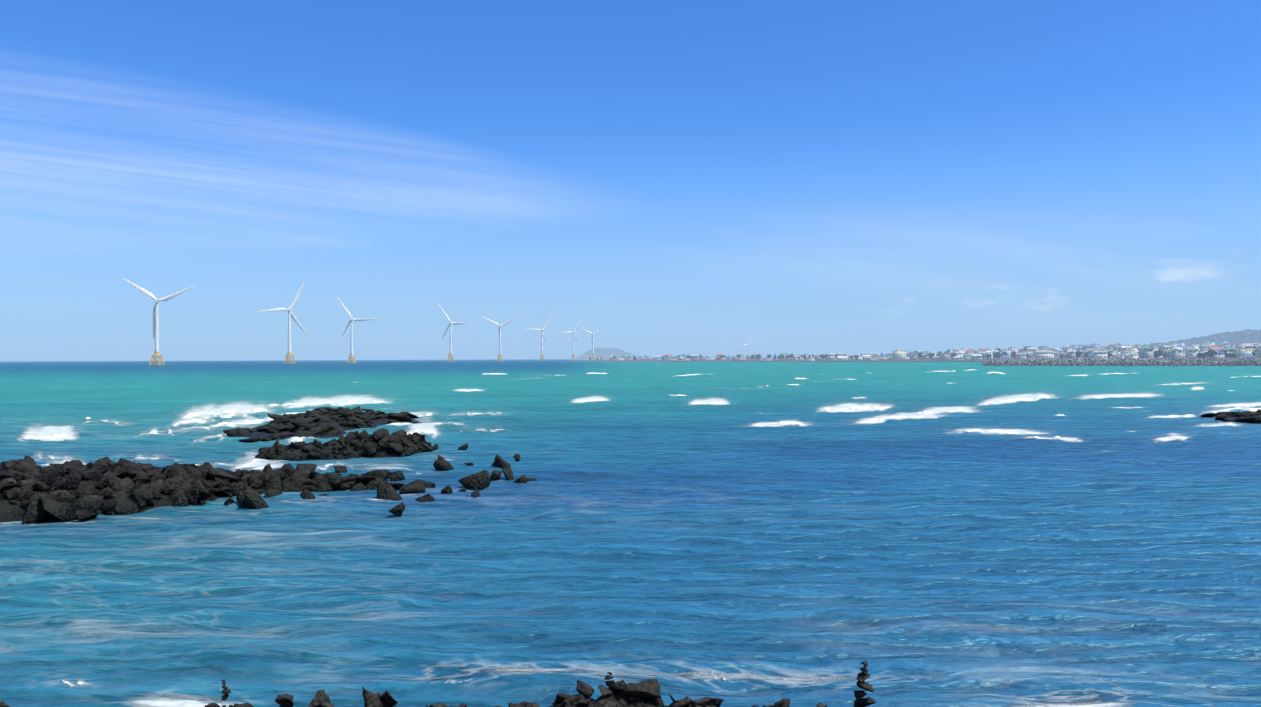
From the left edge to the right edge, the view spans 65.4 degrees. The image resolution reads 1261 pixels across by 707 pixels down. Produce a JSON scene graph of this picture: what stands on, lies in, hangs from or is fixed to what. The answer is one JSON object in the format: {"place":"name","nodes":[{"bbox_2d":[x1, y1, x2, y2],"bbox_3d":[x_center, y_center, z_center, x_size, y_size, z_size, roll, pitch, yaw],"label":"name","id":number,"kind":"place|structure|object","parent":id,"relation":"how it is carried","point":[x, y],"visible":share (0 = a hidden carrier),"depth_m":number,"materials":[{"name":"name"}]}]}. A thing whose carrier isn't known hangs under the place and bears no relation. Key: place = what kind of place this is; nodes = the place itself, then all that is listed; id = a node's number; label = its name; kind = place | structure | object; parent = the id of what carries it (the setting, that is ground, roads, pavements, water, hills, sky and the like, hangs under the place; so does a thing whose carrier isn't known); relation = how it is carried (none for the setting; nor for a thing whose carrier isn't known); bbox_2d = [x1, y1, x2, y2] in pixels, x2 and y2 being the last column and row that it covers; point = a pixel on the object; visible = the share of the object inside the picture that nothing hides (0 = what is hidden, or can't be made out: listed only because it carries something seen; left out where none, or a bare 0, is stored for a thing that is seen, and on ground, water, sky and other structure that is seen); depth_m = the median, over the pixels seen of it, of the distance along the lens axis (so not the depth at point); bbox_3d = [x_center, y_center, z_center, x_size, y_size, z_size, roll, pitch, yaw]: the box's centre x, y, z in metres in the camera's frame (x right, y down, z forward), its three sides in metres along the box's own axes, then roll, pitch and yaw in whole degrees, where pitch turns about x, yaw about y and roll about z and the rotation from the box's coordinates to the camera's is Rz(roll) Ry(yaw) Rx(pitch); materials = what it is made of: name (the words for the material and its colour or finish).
{"place":"outdoors","nodes":[
{"label":"outdoors","id":0,"kind":"place"},
{"bbox_2d":[0,679,826,706],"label":"rocks","id":1,"kind":"object","parent":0,"point":[643,693],"visible":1,"depth_m":11.14,"materials":[{"name":"black stone"}]},
{"bbox_2d":[221,680,230,700],"bbox_3d":[-4.646,3.851,11.245,0.110,0.235,0.106,0,0,-42],"label":"stone cairn","id":2,"kind":"object","parent":1,"relation":"on","point":[225,691],"visible":1,"depth_m":11.23,"materials":[{"name":"black stone"}]},
{"bbox_2d":[604,672,614,688],"bbox_3d":[-0.244,3.806,11.396,0.114,0.226,0.138,-1,0,43],"label":"stone cairn","id":3,"kind":"object","parent":1,"relation":"on","point":[610,682],"visible":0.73,"depth_m":11.37,"materials":[{"name":"black stone"}]},
{"bbox_2d":[853,661,875,706],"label":"stone cairn","id":4,"kind":"object","parent":1,"relation":"on","point":[861,683],"visible":1,"depth_m":10.63,"materials":[{"name":"black stone"}]},
{"bbox_2d":[572,347,637,359],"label":"hill","id":5,"kind":"structure","parent":0,"point":[606,353],"depth_m":4924.38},
{"bbox_2d":[0,358,1260,706],"bbox_3d":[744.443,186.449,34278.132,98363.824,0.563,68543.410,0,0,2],"label":"sea","id":6,"kind":"structure","parent":0,"point":[912,534],"depth_m":31.35,"materials":[{"name":"liquid"}]},
{"bbox_2d":[0,459,49,480],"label":"reef rocks","id":7,"kind":"object","parent":6,"relation":"in","point":[16,471],"depth_m":41.35,"materials":[{"name":"black stone"}]},
{"bbox_2d":[0,455,134,522],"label":"reef rocks","id":8,"kind":"object","parent":6,"relation":"in","point":[16,493],"visible":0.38,"depth_m":39.03,"materials":[{"name":"black stone"}]},
{"bbox_2d":[0,458,251,512],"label":"reef rocks","id":9,"kind":"object","parent":6,"relation":"in","point":[150,489],"visible":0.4,"depth_m":40.21,"materials":[{"name":"black stone"}]},
{"bbox_2d":[123,278,194,364],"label":"wind turbine","id":10,"kind":"object","parent":6,"relation":"on","point":[155,318],"visible":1,"depth_m":1217.00,"materials":[{"name":"white paint"}]},
{"bbox_2d":[125,462,315,500],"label":"reef rocks","id":11,"kind":"object","parent":6,"relation":"in","point":[255,480],"visible":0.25,"depth_m":42.21,"materials":[{"name":"black stone"}]},
{"bbox_2d":[21,443,536,524],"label":"rocks","id":12,"kind":"object","parent":6,"relation":"in","point":[39,508],"visible":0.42,"depth_m":40.02,"materials":[{"name":"black stone"}]},
{"bbox_2d":[229,463,331,491],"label":"reef rocks","id":13,"kind":"object","parent":6,"relation":"in","point":[318,478],"visible":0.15,"depth_m":43.55,"materials":[{"name":"black stone"}]},
{"bbox_2d":[256,282,308,362],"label":"wind turbine","id":14,"kind":"object","parent":6,"relation":"on","point":[294,318],"visible":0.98,"depth_m":1458.68,"materials":[{"name":"white paint"}]},
{"bbox_2d":[223,422,346,441],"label":"reef rocks","id":15,"kind":"object","parent":6,"relation":"in","point":[272,432],"visible":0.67,"depth_m":75.16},
{"bbox_2d":[255,439,358,460],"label":"reef rocks","id":16,"kind":"object","parent":6,"relation":"in","point":[315,449],"visible":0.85,"depth_m":59.29,"materials":[{"name":"black stone"}]},
{"bbox_2d":[285,465,355,491],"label":"reef rocks","id":17,"kind":"object","parent":6,"relation":"in","point":[334,479],"visible":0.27,"depth_m":43.55,"materials":[{"name":"black stone"}]},
{"bbox_2d":[267,406,419,430],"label":"reef rocks","id":18,"kind":"object","parent":6,"relation":"in","point":[344,419],"visible":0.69,"depth_m":90.37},
{"bbox_2d":[337,297,377,362],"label":"wind turbine","id":19,"kind":"object","parent":6,"relation":"on","point":[351,334],"visible":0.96,"depth_m":1775.93,"materials":[{"name":"white paint"}]},
{"bbox_2d":[317,475,404,491],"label":"reef rocks","id":20,"kind":"object","parent":6,"relation":"in","point":[366,482],"visible":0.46,"depth_m":43.19,"materials":[{"name":"black stone"}]},
{"bbox_2d":[327,428,438,457],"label":"reef rocks","id":21,"kind":"object","parent":6,"relation":"in","point":[381,443],"visible":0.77,"depth_m":61.88,"materials":[{"name":"black stone"}]},
{"bbox_2d":[438,304,472,361],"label":"wind turbine","id":22,"kind":"object","parent":6,"relation":"on","point":[450,325],"visible":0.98,"depth_m":2061.79,"materials":[{"name":"white paint"}]},
{"bbox_2d":[481,316,515,361],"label":"wind turbine","id":23,"kind":"object","parent":6,"relation":"on","point":[499,333],"visible":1,"depth_m":2261.49,"materials":[{"name":"white paint"}]},
{"bbox_2d":[528,316,551,360],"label":"wind turbine","id":24,"kind":"object","parent":6,"relation":"on","point":[542,336],"visible":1,"depth_m":2624.64,"materials":[{"name":"white paint"}]},
{"bbox_2d":[557,319,580,360],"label":"wind turbine","id":25,"kind":"object","parent":6,"relation":"on","point":[574,336],"visible":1,"depth_m":2867.71,"materials":[{"name":"white paint"}]},
{"bbox_2d":[580,327,604,359],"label":"wind turbine","id":26,"kind":"object","parent":6,"relation":"on","point":[592,339],"visible":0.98,"depth_m":3102.49,"materials":[{"name":"white paint"}]},
{"bbox_2d":[982,357,1260,365],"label":"breakwater tetrapods","id":27,"kind":"object","parent":6,"relation":"on","point":[1219,361],"visible":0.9,"depth_m":640.73,"materials":[{"name":"concrete"}]},
{"bbox_2d":[1198,409,1260,423],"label":"reef rocks","id":28,"kind":"object","parent":6,"relation":"in","point":[1248,417],"visible":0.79,"depth_m":91.74,"materials":[{"name":"black stone"}]},
{"bbox_2d":[0,0,1260,360],"label":"sky","id":29,"kind":"structure","parent":0,"point":[675,178],"materials":[{"name":"blue"}]},
{"bbox_2d":[571,335,1257,361],"bbox_3d":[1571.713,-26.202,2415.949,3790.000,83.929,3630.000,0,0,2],"label":"coast terrain","id":30,"kind":"structure","parent":0,"point":[1217,341],"depth_m":1531.46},
{"bbox_2d":[742,336,753,357],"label":"wind turbine","id":31,"kind":"object","parent":30,"relation":"on","point":[749,347],"visible":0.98,"depth_m":1693.47,"materials":[{"name":"white paint"}]},
{"bbox_2d":[589,329,1260,360],"bbox_3d":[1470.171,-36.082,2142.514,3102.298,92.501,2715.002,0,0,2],"label":"trees","id":32,"kind":"object","parent":30,"relation":"on","point":[1211,338],"visible":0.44,"depth_m":1690.91,"materials":[{"name":"green plant"}]},
{"bbox_2d":[596,341,1260,361],"bbox_3d":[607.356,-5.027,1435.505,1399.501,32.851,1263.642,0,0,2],"label":"town buildings","id":33,"kind":"structure","parent":30,"relation":"on","point":[1183,350],"depth_m":1313.36,"materials":[{"name":"white concrete"}]}
]}

